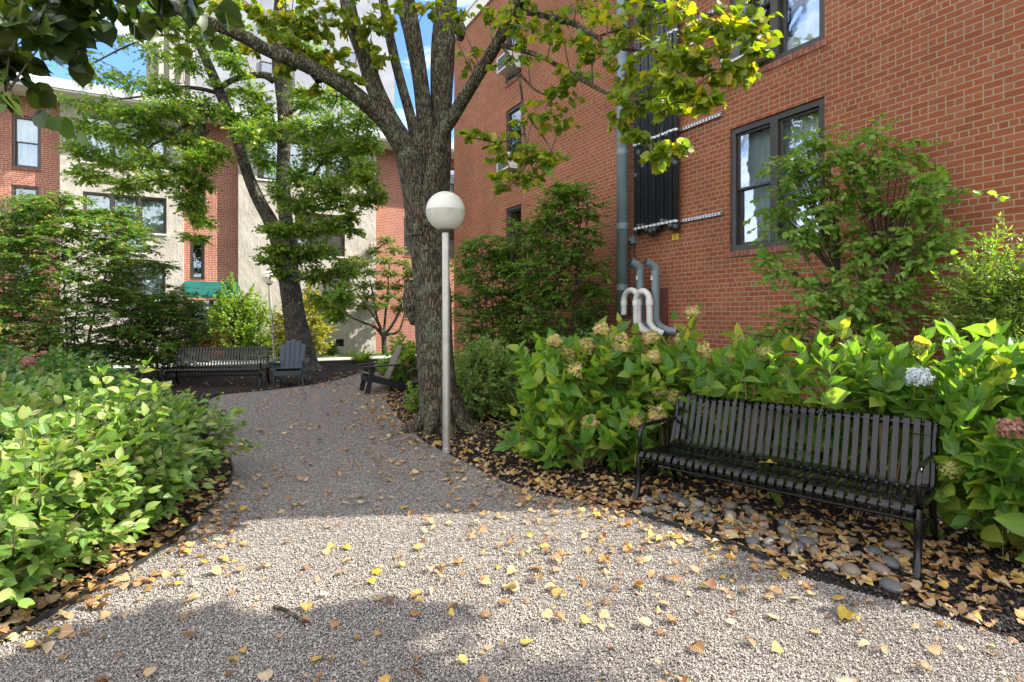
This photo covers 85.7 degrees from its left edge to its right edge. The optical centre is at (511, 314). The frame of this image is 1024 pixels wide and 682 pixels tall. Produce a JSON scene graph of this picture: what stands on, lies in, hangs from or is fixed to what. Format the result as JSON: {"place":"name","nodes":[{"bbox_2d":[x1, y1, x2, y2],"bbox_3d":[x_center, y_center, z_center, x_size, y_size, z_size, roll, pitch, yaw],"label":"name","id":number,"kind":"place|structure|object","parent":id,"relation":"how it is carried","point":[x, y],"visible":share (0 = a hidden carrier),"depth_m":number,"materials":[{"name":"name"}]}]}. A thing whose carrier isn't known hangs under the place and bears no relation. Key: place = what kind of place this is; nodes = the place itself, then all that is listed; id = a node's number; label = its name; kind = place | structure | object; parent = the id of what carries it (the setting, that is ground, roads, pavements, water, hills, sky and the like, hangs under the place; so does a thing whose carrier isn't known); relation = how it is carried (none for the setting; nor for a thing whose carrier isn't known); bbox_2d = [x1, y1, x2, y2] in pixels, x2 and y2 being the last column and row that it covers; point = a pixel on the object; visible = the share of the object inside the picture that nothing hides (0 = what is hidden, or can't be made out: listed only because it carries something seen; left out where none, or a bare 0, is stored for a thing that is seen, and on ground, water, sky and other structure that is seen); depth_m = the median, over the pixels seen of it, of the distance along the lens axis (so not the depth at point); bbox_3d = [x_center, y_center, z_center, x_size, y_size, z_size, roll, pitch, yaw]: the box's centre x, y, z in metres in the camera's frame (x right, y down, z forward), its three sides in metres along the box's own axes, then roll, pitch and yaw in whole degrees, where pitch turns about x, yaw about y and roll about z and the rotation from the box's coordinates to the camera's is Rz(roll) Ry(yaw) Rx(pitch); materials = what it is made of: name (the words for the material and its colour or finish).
{"place":"outdoors","nodes":[
{"label":"outdoors","id":0,"kind":"place"},
{"bbox_2d":[0,0,244,144],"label":"overhanging branch","id":1,"kind":"object","parent":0,"point":[63,32],"visible":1,"depth_m":2.35,"materials":[{"name":"green plant"}]},
{"bbox_2d":[46,355,390,371],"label":"pavement","id":2,"kind":"structure","parent":0,"point":[326,359],"depth_m":19.06,"materials":[{"name":"concrete"}]},
{"bbox_2d":[262,271,275,358],"bbox_3d":[-8.178,0.060,18.600,0.478,3.086,0.462,0,0,0],"label":"street lamp","id":3,"kind":"object","parent":2,"relation":"on","point":[267,281],"visible":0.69,"depth_m":18.56,"materials":[{"name":"metal"}]},
{"bbox_2d":[266,282,338,353],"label":"shrub","id":4,"kind":"object","parent":2,"relation":"on","point":[315,324],"visible":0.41,"depth_m":19.00,"materials":[{"name":"yellow plant"}]},
{"bbox_2d":[18,0,472,141],"label":"sky","id":5,"kind":"structure","parent":0,"point":[121,61],"materials":[{"name":"blue"}]},
{"bbox_2d":[146,0,393,129],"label":"tower block","id":6,"kind":"structure","parent":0,"point":[264,63],"depth_m":41.93,"materials":[{"name":"concrete"}]},
{"bbox_2d":[260,60,272,74],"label":"window","id":7,"kind":"structure","parent":6,"relation":"in","point":[265,66],"depth_m":41.68,"materials":[{"name":"glass"}]},
{"bbox_2d":[344,52,356,63],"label":"window","id":8,"kind":"structure","parent":6,"relation":"in","point":[352,57],"depth_m":44.78,"materials":[{"name":"glass"}]},
{"bbox_2d":[17,350,878,466],"bbox_3d":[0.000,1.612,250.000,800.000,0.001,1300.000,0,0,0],"label":"ground","id":9,"kind":"structure","parent":0,"point":[331,356],"depth_m":19.45,"materials":[{"name":"soil"}]},
{"bbox_2d":[0,188,81,362],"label":"tall shrub","id":10,"kind":"object","parent":9,"relation":"on","point":[9,209],"visible":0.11,"depth_m":14.75,"materials":[{"name":"green plant"}]},
{"bbox_2d":[198,329,231,359],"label":"shrub","id":11,"kind":"object","parent":9,"relation":"on","point":[214,343],"visible":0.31,"depth_m":19.19,"materials":[{"name":"green plant"}]},
{"bbox_2d":[0,72,453,363],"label":"apartment building","id":12,"kind":"structure","parent":9,"relation":"on","point":[31,163],"depth_m":20.29,"materials":[{"name":"beige brick"}]},
{"bbox_2d":[12,185,38,226],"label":"window","id":13,"kind":"structure","parent":12,"relation":"in","point":[32,190],"depth_m":17.93,"materials":[{"name":"glass"}]},
{"bbox_2d":[11,115,41,171],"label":"window","id":14,"kind":"structure","parent":12,"relation":"in","point":[26,136],"depth_m":17.93,"materials":[{"name":"glass"}]},
{"bbox_2d":[81,115,167,171],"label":"window","id":15,"kind":"structure","parent":12,"relation":"in","point":[163,150],"depth_m":18.88,"materials":[{"name":"glass"}]},
{"bbox_2d":[83,192,167,242],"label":"window","id":16,"kind":"structure","parent":12,"relation":"in","point":[155,216],"depth_m":19.13,"materials":[{"name":"clear glass"}]},
{"bbox_2d":[113,262,164,300],"bbox_3d":[-12.860,-1.134,19.076,1.596,1.337,0.331,0,0,-29],"label":"window","id":17,"kind":"structure","parent":12,"relation":"in","point":[160,280],"depth_m":19.33,"materials":[{"name":"grey glass"}]},
{"bbox_2d":[189,239,204,281],"bbox_3d":[-11.690,-1.995,20.517,0.858,2.045,1.072,0,0,-29],"label":"window","id":18,"kind":"structure","parent":12,"relation":"in","point":[196,252],"depth_m":20.20,"materials":[{"name":"black glass"}]},
{"bbox_2d":[192,122,205,141],"bbox_3d":[-11.656,-6.502,20.574,0.843,1.592,1.005,0,0,-29],"label":"window","id":19,"kind":"structure","parent":12,"relation":"in","point":[200,132],"depth_m":20.23,"materials":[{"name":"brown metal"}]},
{"bbox_2d":[186,300,235,357],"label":"door","id":20,"kind":"structure","parent":12,"relation":"in","point":[211,302],"depth_m":20.97,"materials":[{"name":"brown metal"}]},
{"bbox_2d":[256,137,349,188],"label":"window","id":21,"kind":"structure","parent":12,"relation":"in","point":[265,177],"depth_m":21.55,"materials":[{"name":"glass"}]},
{"bbox_2d":[295,214,344,257],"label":"window","id":22,"kind":"structure","parent":12,"relation":"in","point":[340,241],"depth_m":22.32,"materials":[{"name":"glass"}]},
{"bbox_2d":[403,218,410,257],"bbox_3d":[-4.384,-3.336,24.099,0.827,1.710,0.307,0,0,-29],"label":"window","id":23,"kind":"structure","parent":12,"relation":"in","point":[406,241],"depth_m":23.95,"materials":[{"name":"grey metal"}]},
{"bbox_2d":[449,231,453,261],"bbox_3d":[-2.949,-3.273,25.325,0.934,2.190,1.072,0,0,-29],"label":"window","id":24,"kind":"structure","parent":12,"relation":"in","point":[451,235],"depth_m":25.14,"materials":[{"name":"grey glass"}]},
{"bbox_2d":[450,168,453,192],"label":"window","id":25,"kind":"structure","parent":12,"relation":"in","point":[452,169],"depth_m":25.11,"materials":[{"name":"glass"}]},
{"bbox_2d":[198,271,269,358],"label":"shrub","id":26,"kind":"object","parent":9,"relation":"on","point":[237,303],"visible":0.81,"depth_m":19.57,"materials":[{"name":"green plant"}]},
{"bbox_2d":[233,296,281,358],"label":"shrub","id":27,"kind":"object","parent":9,"relation":"on","point":[267,321],"visible":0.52,"depth_m":20.03,"materials":[{"name":"green plant"}]},
{"bbox_2d":[88,349,453,365],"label":"grass","id":28,"kind":"structure","parent":9,"relation":"on","point":[317,357],"depth_m":21.36,"materials":[{"name":"green plant"}]},
{"bbox_2d":[322,342,341,354],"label":"shrub","id":29,"kind":"object","parent":9,"relation":"on","point":[332,351],"visible":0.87,"depth_m":21.84,"materials":[{"name":"green plant"}]},
{"bbox_2d":[329,235,412,354],"bbox_3d":[-5.549,-0.807,22.017,4.524,4.922,2.711,0,0,0],"label":"tree","id":30,"kind":"object","parent":9,"relation":"on","point":[384,333],"visible":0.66,"depth_m":21.95,"materials":[{"name":"green plant"}]},
{"bbox_2d":[454,0,1023,478],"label":"brick building","id":31,"kind":"structure","parent":9,"relation":"on","point":[950,72],"depth_m":7.08,"materials":[{"name":"brown brick"}]},
{"bbox_2d":[497,152,517,173],"bbox_3d":[-0.050,-3.570,13.038,0.400,0.360,0.594,0,0,-29],"label":"air conditioner","id":32,"kind":"object","parent":31,"relation":"attached to","point":[513,166],"visible":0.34,"depth_m":12.80,"materials":[{"name":"white metal"}]},
{"bbox_2d":[497,50,520,76],"bbox_3d":[-0.050,-5.930,13.038,0.400,0.360,0.594,0,0,-29],"label":"air conditioner","id":33,"kind":"object","parent":31,"relation":"attached to","point":[504,70],"visible":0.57,"depth_m":12.98,"materials":[{"name":"white metal"}]},
{"bbox_2d":[505,103,520,184],"bbox_3d":[0.088,-4.038,13.116,0.162,1.780,0.818,0,0,-29],"label":"window","id":34,"kind":"structure","parent":31,"relation":"in","point":[515,113],"depth_m":13.21,"materials":[{"name":"glass"}]},
{"bbox_2d":[505,20,521,88],"bbox_3d":[0.088,-6.398,13.116,0.162,1.780,0.818,0,0,-29],"label":"window","id":35,"kind":"structure","parent":31,"relation":"in","point":[510,80],"depth_m":13.22,"materials":[{"name":"brown metal"}]},
{"bbox_2d":[507,204,520,281],"bbox_3d":[0.088,-1.678,13.116,0.162,1.780,0.818,0,0,-29],"label":"window","id":36,"kind":"structure","parent":31,"relation":"in","point":[514,212],"depth_m":13.21,"materials":[{"name":"black glass"}]},
{"bbox_2d":[616,0,633,315],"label":"duct pipe","id":37,"kind":"object","parent":31,"relation":"attached to","point":[622,223],"visible":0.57,"depth_m":9.30,"materials":[{"name":"metal"}]},
{"bbox_2d":[628,236,636,335],"bbox_3d":[2.035,-0.411,9.359,0.088,1.822,0.150,0,0,-29],"label":"pipe","id":38,"kind":"object","parent":31,"relation":"attached to","point":[633,239],"visible":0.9,"depth_m":9.33,"materials":[{"name":"grey metal"}]},
{"bbox_2d":[620,258,675,334],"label":"vent pipes","id":39,"kind":"object","parent":31,"relation":"attached to","point":[652,322],"visible":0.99,"depth_m":8.57,"materials":[{"name":"white plastic"}]},
{"bbox_2d":[633,0,722,235],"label":"conduit bundle","id":40,"kind":"object","parent":31,"relation":"attached to","point":[656,203],"visible":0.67,"depth_m":8.72,"materials":[{"name":"metal"}]},
{"bbox_2d":[720,38,770,66],"bbox_3d":[3.100,-3.510,7.310,0.400,0.360,0.510,0,0,-29],"label":"air conditioner","id":41,"kind":"object","parent":31,"relation":"attached to","point":[734,55],"visible":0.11,"depth_m":7.23,"materials":[{"name":"grey metal"}]},
{"bbox_2d":[727,97,824,257],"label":"window","id":42,"kind":"structure","parent":31,"relation":"in","point":[752,144],"depth_m":7.41,"materials":[{"name":"glass"}]},
{"bbox_2d":[727,0,826,88],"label":"window","id":43,"kind":"structure","parent":31,"relation":"in","point":[801,27],"depth_m":6.94,"materials":[{"name":"glass"}]},
{"bbox_2d":[0,372,1023,681],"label":"gravel path","id":44,"kind":"structure","parent":0,"point":[288,404],"depth_m":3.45,"materials":[{"name":"grey gravel"}]},
{"bbox_2d":[272,605,298,619],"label":"fallen twig","id":45,"kind":"object","parent":44,"relation":"on","point":[283,609],"visible":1,"depth_m":2.94,"materials":[{"name":"brown wood"}]},
{"bbox_2d":[357,345,410,393],"bbox_3d":[-2.667,1.126,11.556,0.998,0.969,0.820,0,0,-26],"label":"garden chair","id":46,"kind":"object","parent":44,"relation":"on","point":[370,377],"visible":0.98,"depth_m":11.39,"materials":[{"name":"grey wood"}]},
{"bbox_2d":[541,608,552,618],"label":"fallen leaf","id":47,"kind":"object","parent":44,"relation":"on","point":[546,613],"visible":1,"depth_m":2.92,"materials":[{"name":"beige plant"}]},
{"bbox_2d":[703,578,715,589],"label":"fallen leaf","id":48,"kind":"object","parent":44,"relation":"on","point":[711,583],"visible":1,"depth_m":3.22,"materials":[{"name":"orange plant"}]},
{"bbox_2d":[640,511,780,566],"bbox_3d":[1.368,1.588,3.969,0.053,0.050,1.152,0,0,-37],"label":"garden edging","id":49,"kind":"object","parent":44,"relation":"on","point":[712,536],"visible":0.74,"depth_m":3.92,"materials":[{"name":"black metal"}]},
{"bbox_2d":[837,604,855,620],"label":"fallen leaf","id":50,"kind":"object","parent":44,"relation":"on","point":[845,612],"visible":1,"depth_m":2.90,"materials":[{"name":"yellow plant"}]},
{"bbox_2d":[0,360,1023,644],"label":"mulch bed","id":51,"kind":"object","parent":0,"point":[218,382],"visible":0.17,"depth_m":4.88,"materials":[{"name":"brown wood"}]},
{"bbox_2d":[0,246,48,351],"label":"layered shrub","id":52,"kind":"object","parent":51,"relation":"on","point":[18,279],"visible":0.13,"depth_m":13.82,"materials":[{"name":"green plant"}]},
{"bbox_2d":[0,334,55,372],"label":"shrub","id":53,"kind":"object","parent":51,"relation":"on","point":[4,354],"visible":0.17,"depth_m":9.89,"materials":[{"name":"green plant"}]},
{"bbox_2d":[0,376,84,450],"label":"shrub","id":54,"kind":"object","parent":51,"relation":"on","point":[10,401],"visible":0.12,"depth_m":4.47,"materials":[{"name":"green plant"}]},
{"bbox_2d":[0,343,127,386],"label":"shrub","id":55,"kind":"object","parent":51,"relation":"on","point":[57,357],"visible":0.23,"depth_m":9.38,"materials":[{"name":"green plant"}]},
{"bbox_2d":[0,353,138,404],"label":"shrub","id":56,"kind":"object","parent":51,"relation":"on","point":[67,372],"visible":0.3,"depth_m":7.18,"materials":[{"name":"green plant"}]},
{"bbox_2d":[0,371,161,432],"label":"shrub","id":57,"kind":"object","parent":51,"relation":"on","point":[58,377],"visible":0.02,"depth_m":5.52,"materials":[{"name":"green plant"}]},
{"bbox_2d":[0,405,162,609],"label":"shrub","id":58,"kind":"object","parent":51,"relation":"on","point":[40,536],"visible":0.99,"depth_m":3.22,"materials":[{"name":"green plant"}]},
{"bbox_2d":[0,189,197,373],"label":"layered shrub","id":59,"kind":"object","parent":51,"relation":"on","point":[46,219],"visible":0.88,"depth_m":12.01,"materials":[{"name":"green plant"}]},
{"bbox_2d":[50,367,163,396],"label":"shrub","id":60,"kind":"object","parent":51,"relation":"on","point":[132,380],"visible":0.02,"depth_m":8.48,"materials":[{"name":"green plant"}]},
{"bbox_2d":[0,356,226,562],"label":"shrub","id":61,"kind":"object","parent":51,"relation":"on","point":[125,427],"visible":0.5,"depth_m":4.04,"materials":[{"name":"green plant"}]},
{"bbox_2d":[0,393,233,643],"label":"garden edging","id":62,"kind":"object","parent":51,"relation":"on","point":[55,610],"visible":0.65,"depth_m":3.36,"materials":[{"name":"black metal"}]},
{"bbox_2d":[60,388,237,441],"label":"shrub","id":63,"kind":"object","parent":51,"relation":"on","point":[170,396],"depth_m":7.08,"materials":[{"name":"green plant"}]},
{"bbox_2d":[90,288,229,380],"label":"layered shrub","id":64,"kind":"object","parent":51,"relation":"on","point":[175,344],"visible":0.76,"depth_m":13.16,"materials":[{"name":"green plant"}]},
{"bbox_2d":[85,380,265,494],"bbox_3d":[-3.305,1.129,5.056,1.638,1.024,1.566,0,0,0],"label":"shrub","id":65,"kind":"object","parent":51,"relation":"on","point":[178,408],"visible":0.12,"depth_m":5.31,"materials":[{"name":"green plant"}]},
{"bbox_2d":[163,346,270,386],"bbox_3d":[-6.617,1.180,12.457,2.008,0.867,0.871,0,0,-9],"label":"bench","id":66,"kind":"object","parent":51,"relation":"on","point":[177,369],"visible":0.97,"depth_m":12.66,"materials":[{"name":"black metal"}]},
{"bbox_2d":[49,0,389,370],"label":"maple tree","id":67,"kind":"object","parent":51,"relation":"on","point":[288,256],"visible":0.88,"depth_m":15.34,"materials":[{"name":"green plant"}]},
{"bbox_2d":[267,339,309,386],"bbox_3d":[-5.067,1.086,12.651,0.820,1.029,0.998,0,0,-13],"label":"garden chair","id":68,"kind":"object","parent":51,"relation":"on","point":[287,353],"visible":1,"depth_m":12.78,"materials":[{"name":"grey wood"}]},
{"bbox_2d":[338,344,378,362],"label":"grass tuft","id":69,"kind":"object","parent":51,"relation":"on","point":[363,356],"visible":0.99,"depth_m":18.46,"materials":[{"name":"green plant"}]},
{"bbox_2d":[373,330,416,387],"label":"hydrangea","id":70,"kind":"object","parent":51,"relation":"on","point":[407,357],"visible":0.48,"depth_m":12.26,"materials":[{"name":"green plant"}]},
{"bbox_2d":[402,360,417,404],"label":"shrub","id":71,"kind":"object","parent":51,"relation":"on","point":[413,377],"visible":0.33,"depth_m":10.01,"materials":[{"name":"green plant"}]},
{"bbox_2d":[402,381,418,412],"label":"shrub","id":72,"kind":"object","parent":51,"relation":"on","point":[412,406],"visible":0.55,"depth_m":8.89,"materials":[{"name":"green plant"}]},
{"bbox_2d":[426,191,464,452],"bbox_3d":[-0.772,0.109,6.423,0.462,3.083,0.462,0,0,0],"label":"street lamp","id":73,"kind":"object","parent":51,"relation":"on","point":[445,212],"visible":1,"depth_m":6.38,"materials":[{"name":"metal"}]},
{"bbox_2d":[171,0,783,439],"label":"linden tree","id":74,"kind":"object","parent":51,"relation":"on","point":[421,146],"visible":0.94,"depth_m":6.66,"materials":[{"name":"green plant"}]},
{"bbox_2d":[450,233,549,396],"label":"layered shrub","id":75,"kind":"object","parent":51,"relation":"on","point":[486,290],"visible":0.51,"depth_m":10.40,"materials":[{"name":"green plant"}]},
{"bbox_2d":[453,332,546,420],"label":"shrub","id":76,"kind":"object","parent":51,"relation":"on","point":[477,359],"visible":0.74,"depth_m":8.33,"materials":[{"name":"green plant"}]},
{"bbox_2d":[0,369,1023,681],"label":"leaf litter","id":77,"kind":"object","parent":51,"relation":"on","point":[20,615],"visible":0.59,"depth_m":3.71,"materials":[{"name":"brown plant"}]},
{"bbox_2d":[478,217,579,392],"bbox_3d":[0.326,-0.108,10.188,1.932,3.420,1.705,0,0,0],"label":"layered shrub","id":78,"kind":"object","parent":51,"relation":"on","point":[534,232],"visible":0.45,"depth_m":10.08,"materials":[{"name":"green plant"}]},
{"bbox_2d":[505,176,620,381],"bbox_3d":[0.853,-0.352,9.267,2.123,3.907,1.633,0,0,0],"label":"layered shrub","id":79,"kind":"object","parent":51,"relation":"on","point":[573,253],"visible":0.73,"depth_m":9.13,"materials":[{"name":"green plant"}]},
{"bbox_2d":[531,324,632,402],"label":"shrub","id":80,"kind":"object","parent":51,"relation":"on","point":[586,336],"visible":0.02,"depth_m":7.85,"materials":[{"name":"green plant"}]},
{"bbox_2d":[490,312,678,472],"bbox_3d":[0.737,0.824,5.958,1.986,1.704,1.717,0,0,0],"label":"hydrangea","id":81,"kind":"object","parent":51,"relation":"on","point":[574,411],"visible":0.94,"depth_m":5.57,"materials":[{"name":"green plant"}]},
{"bbox_2d":[640,506,655,514],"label":"river stone","id":82,"kind":"object","parent":51,"relation":"on","point":[649,509],"visible":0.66,"depth_m":4.41,"materials":[{"name":"grey stone"}]},
{"bbox_2d":[599,303,729,477],"bbox_3d":[1.525,0.758,5.742,1.457,1.767,1.328,0,0,0],"label":"hydrangea","id":83,"kind":"object","parent":51,"relation":"on","point":[657,380],"visible":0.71,"depth_m":5.53,"materials":[{"name":"green plant"}]},
{"bbox_2d":[721,501,737,510],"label":"river stone","id":84,"kind":"object","parent":51,"relation":"on","point":[731,505],"visible":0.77,"depth_m":4.52,"materials":[{"name":"beige stone"}]},
{"bbox_2d":[745,536,759,544],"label":"river stone","id":85,"kind":"object","parent":51,"relation":"on","point":[752,539],"visible":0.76,"depth_m":3.84,"materials":[{"name":"stone"}]},
{"bbox_2d":[677,322,851,504],"bbox_3d":[2.203,0.835,5.150,1.175,1.541,1.443,0,0,-30],"label":"hydrangea","id":86,"kind":"object","parent":51,"relation":"on","point":[747,373],"visible":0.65,"depth_m":4.95,"materials":[{"name":"green plant"}]},
{"bbox_2d":[778,525,791,534],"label":"river stone","id":87,"kind":"object","parent":51,"relation":"on","point":[783,529],"visible":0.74,"depth_m":4.00,"materials":[{"name":"beige stone"}]},
{"bbox_2d":[777,518,794,527],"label":"river stone","id":88,"kind":"object","parent":51,"relation":"on","point":[781,521],"visible":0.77,"depth_m":4.18,"materials":[{"name":"stone"}]},
{"bbox_2d":[633,393,939,579],"bbox_3d":[2.040,1.180,4.332,2.008,0.867,0.871,0,0,44],"label":"bench","id":89,"kind":"object","parent":51,"relation":"on","point":[922,476],"visible":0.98,"depth_m":4.24,"materials":[{"name":"black metal"}]},
{"bbox_2d":[796,536,815,545],"bbox_3d":[2.047,1.583,3.846,0.132,0.074,0.098,6,-5,45],"label":"river stone","id":90,"kind":"object","parent":51,"relation":"on","point":[806,539],"visible":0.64,"depth_m":3.81,"materials":[{"name":"stone"}]},
{"bbox_2d":[823,561,838,571],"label":"river stone","id":91,"kind":"object","parent":51,"relation":"on","point":[834,567],"visible":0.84,"depth_m":3.45,"materials":[{"name":"grey stone"}]},
{"bbox_2d":[840,562,861,579],"bbox_3d":[2.079,1.578,3.389,0.113,0.102,0.157,11,-5,28],"label":"river stone","id":92,"kind":"object","parent":51,"relation":"on","point":[850,569],"visible":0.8,"depth_m":3.35,"materials":[{"name":"beige stone"}]},
{"bbox_2d":[730,112,1009,464],"bbox_3d":[3.324,-0.177,5.464,1.982,3.557,1.446,0,0,0],"label":"layered shrub","id":93,"kind":"object","parent":51,"relation":"on","point":[874,290],"visible":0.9,"depth_m":5.44,"materials":[{"name":"green plant"}]},
{"bbox_2d":[864,545,883,556],"bbox_3d":[2.417,1.579,3.686,0.109,0.072,0.126,-8,-9,30],"label":"river stone","id":94,"kind":"object","parent":51,"relation":"on","point":[875,550],"visible":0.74,"depth_m":3.65,"materials":[{"name":"stone"}]},
{"bbox_2d":[868,561,890,576],"bbox_3d":[2.273,1.577,3.415,0.099,0.076,0.135,10,7,-28],"label":"river stone","id":95,"kind":"object","parent":51,"relation":"on","point":[877,567],"visible":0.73,"depth_m":3.39,"materials":[{"name":"grey stone"}]},
{"bbox_2d":[780,313,985,537],"bbox_3d":[2.992,0.809,4.389,1.443,1.655,1.504,0,0,0],"label":"hydrangea","id":96,"kind":"object","parent":51,"relation":"on","point":[882,376],"visible":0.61,"depth_m":4.34,"materials":[{"name":"green plant"}]},
{"bbox_2d":[880,555,900,569],"bbox_3d":[2.410,1.579,3.517,0.108,0.072,0.125,7,2,-7],"label":"river stone","id":97,"kind":"object","parent":51,"relation":"on","point":[893,563],"visible":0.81,"depth_m":3.48,"materials":[{"name":"stone"}]},
{"bbox_2d":[879,577,903,594],"bbox_3d":[2.210,1.582,3.219,0.102,0.077,0.138,2,6,-10],"label":"river stone","id":98,"kind":"object","parent":51,"relation":"on","point":[887,584],"visible":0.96,"depth_m":3.19,"materials":[{"name":"stone"}]},
{"bbox_2d":[882,539,902,549],"bbox_3d":[2.606,1.579,3.785,0.127,0.072,0.093,-9,1,21],"label":"river stone","id":99,"kind":"object","parent":51,"relation":"on","point":[892,544],"visible":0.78,"depth_m":3.76,"materials":[{"name":"grey stone"}]},
{"bbox_2d":[895,548,912,558],"bbox_3d":[2.600,1.582,3.651,0.084,0.064,0.109,1,-5,-42],"label":"river stone","id":100,"kind":"object","parent":51,"relation":"on","point":[902,551],"visible":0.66,"depth_m":3.63,"materials":[{"name":"grey stone"}]},
{"bbox_2d":[901,317,1023,555],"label":"hydrangea","id":101,"kind":"object","parent":51,"relation":"on","point":[988,398],"visible":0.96,"depth_m":3.71,"materials":[{"name":"green plant"}]},
{"bbox_2d":[911,212,1023,414],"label":"shrub","id":102,"kind":"object","parent":51,"relation":"on","point":[984,292],"visible":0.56,"depth_m":4.57,"materials":[{"name":"green plant"}]},
{"bbox_2d":[1005,485,1023,562],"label":"hydrangea","id":103,"kind":"object","parent":51,"relation":"on","point":[1016,540],"visible":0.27,"depth_m":3.65,"materials":[{"name":"green plant"}]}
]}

